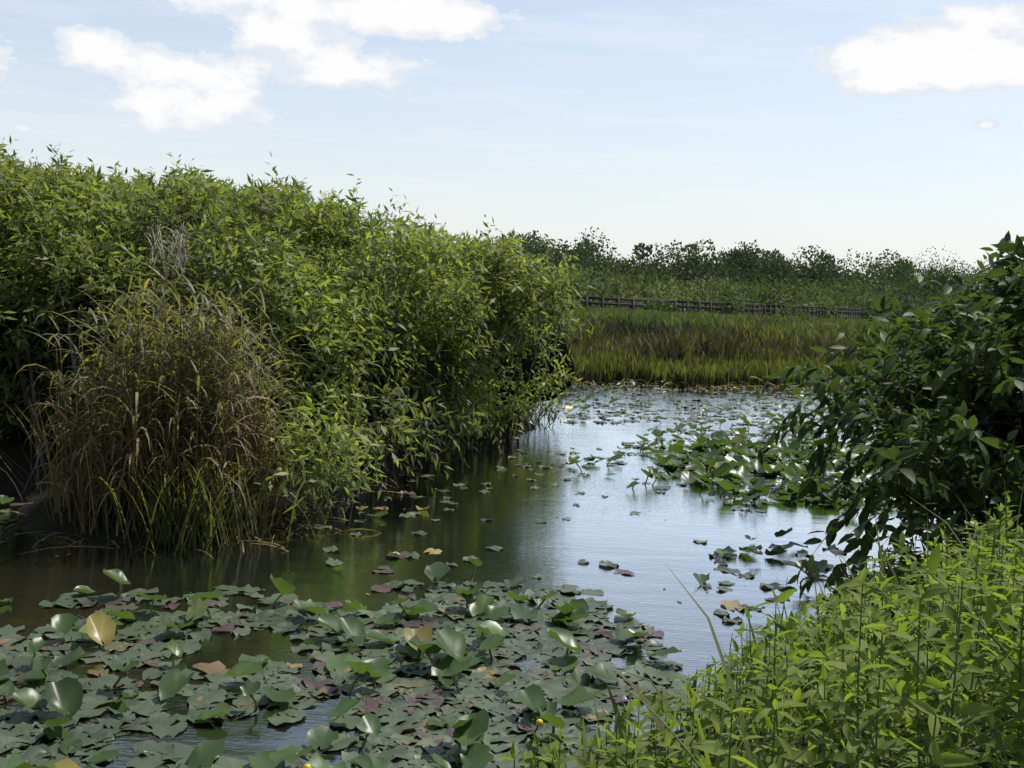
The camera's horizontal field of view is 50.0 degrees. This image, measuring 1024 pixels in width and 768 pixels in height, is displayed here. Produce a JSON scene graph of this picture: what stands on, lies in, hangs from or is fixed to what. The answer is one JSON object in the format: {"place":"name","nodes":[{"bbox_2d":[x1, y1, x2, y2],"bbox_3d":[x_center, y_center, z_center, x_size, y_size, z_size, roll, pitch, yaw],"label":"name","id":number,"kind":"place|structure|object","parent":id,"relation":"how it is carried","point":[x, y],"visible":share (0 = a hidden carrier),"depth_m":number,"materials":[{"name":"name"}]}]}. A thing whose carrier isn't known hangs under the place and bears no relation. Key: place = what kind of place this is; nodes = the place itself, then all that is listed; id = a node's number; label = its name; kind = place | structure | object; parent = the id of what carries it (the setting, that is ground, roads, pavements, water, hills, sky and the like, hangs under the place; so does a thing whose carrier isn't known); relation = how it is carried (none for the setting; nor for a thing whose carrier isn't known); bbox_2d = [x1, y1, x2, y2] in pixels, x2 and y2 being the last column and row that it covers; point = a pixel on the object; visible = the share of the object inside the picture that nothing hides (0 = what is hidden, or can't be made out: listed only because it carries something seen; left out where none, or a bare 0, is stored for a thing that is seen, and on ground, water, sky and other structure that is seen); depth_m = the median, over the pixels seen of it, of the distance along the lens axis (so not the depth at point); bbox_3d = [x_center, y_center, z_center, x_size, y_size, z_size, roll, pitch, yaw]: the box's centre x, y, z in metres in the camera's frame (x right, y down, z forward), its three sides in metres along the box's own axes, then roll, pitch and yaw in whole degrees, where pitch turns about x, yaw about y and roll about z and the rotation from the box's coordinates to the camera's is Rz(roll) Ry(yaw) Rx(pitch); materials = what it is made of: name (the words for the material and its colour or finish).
{"place":"outdoors","nodes":[
{"label":"outdoors","id":0,"kind":"place"},
{"bbox_2d":[0,384,987,767],"bbox_3d":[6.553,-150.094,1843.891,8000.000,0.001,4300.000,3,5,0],"label":"water","id":1,"kind":"structure","parent":0,"point":[670,524],"depth_m":8.29,"materials":[{"name":"grey liquid"}]},
{"bbox_2d":[0,379,943,767],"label":"spatterdock","id":2,"kind":"object","parent":1,"relation":"on","point":[452,735],"visible":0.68,"depth_m":5.82,"materials":[{"name":"green plant"}]},
{"bbox_2d":[31,385,921,668],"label":"floating litter","id":3,"kind":"object","parent":1,"relation":"on","point":[557,515],"visible":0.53,"depth_m":8.84,"materials":[{"name":"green plant"}]},
{"bbox_2d":[0,318,1023,767],"bbox_3d":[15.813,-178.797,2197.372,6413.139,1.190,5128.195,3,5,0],"label":"ground","id":4,"kind":"structure","parent":0,"point":[36,508],"depth_m":9.12,"materials":[{"name":"brown soil"}]},
{"bbox_2d":[0,215,564,561],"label":"reed clump","id":5,"kind":"object","parent":4,"relation":"on","point":[180,466],"visible":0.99,"depth_m":8.47,"materials":[{"name":"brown plant"}]},
{"bbox_2d":[0,136,594,522],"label":"willow thicket","id":6,"kind":"object","parent":4,"relation":"on","point":[464,337],"visible":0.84,"depth_m":11.21,"materials":[{"name":"green plant"}]},
{"bbox_2d":[400,227,1006,319],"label":"distant trees","id":7,"kind":"object","parent":4,"relation":"on","point":[740,276],"visible":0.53,"depth_m":185.54,"materials":[{"name":"green plant"}]},
{"bbox_2d":[569,296,900,320],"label":"boardwalk","id":8,"kind":"structure","parent":4,"relation":"on","point":[847,312],"depth_m":103.87,"materials":[{"name":"brown wood"}]},
{"bbox_2d":[548,304,963,388],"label":"marsh grasses","id":9,"kind":"object","parent":4,"relation":"on","point":[624,346],"visible":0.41,"depth_m":31.31,"materials":[{"name":"green plant"}]},
{"bbox_2d":[497,479,1023,767],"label":"bank weeds","id":10,"kind":"object","parent":4,"relation":"on","point":[979,604],"visible":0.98,"depth_m":2.98,"materials":[{"name":"green plant"}]},
{"bbox_2d":[750,231,1023,609],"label":"apple bush","id":11,"kind":"object","parent":4,"relation":"on","point":[956,405],"visible":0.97,"depth_m":7.20,"materials":[{"name":"green plant"}]},
{"bbox_2d":[0,0,1023,283],"label":"sky","id":12,"kind":"structure","parent":0,"point":[836,126],"materials":[{"name":"blue"}]}
]}

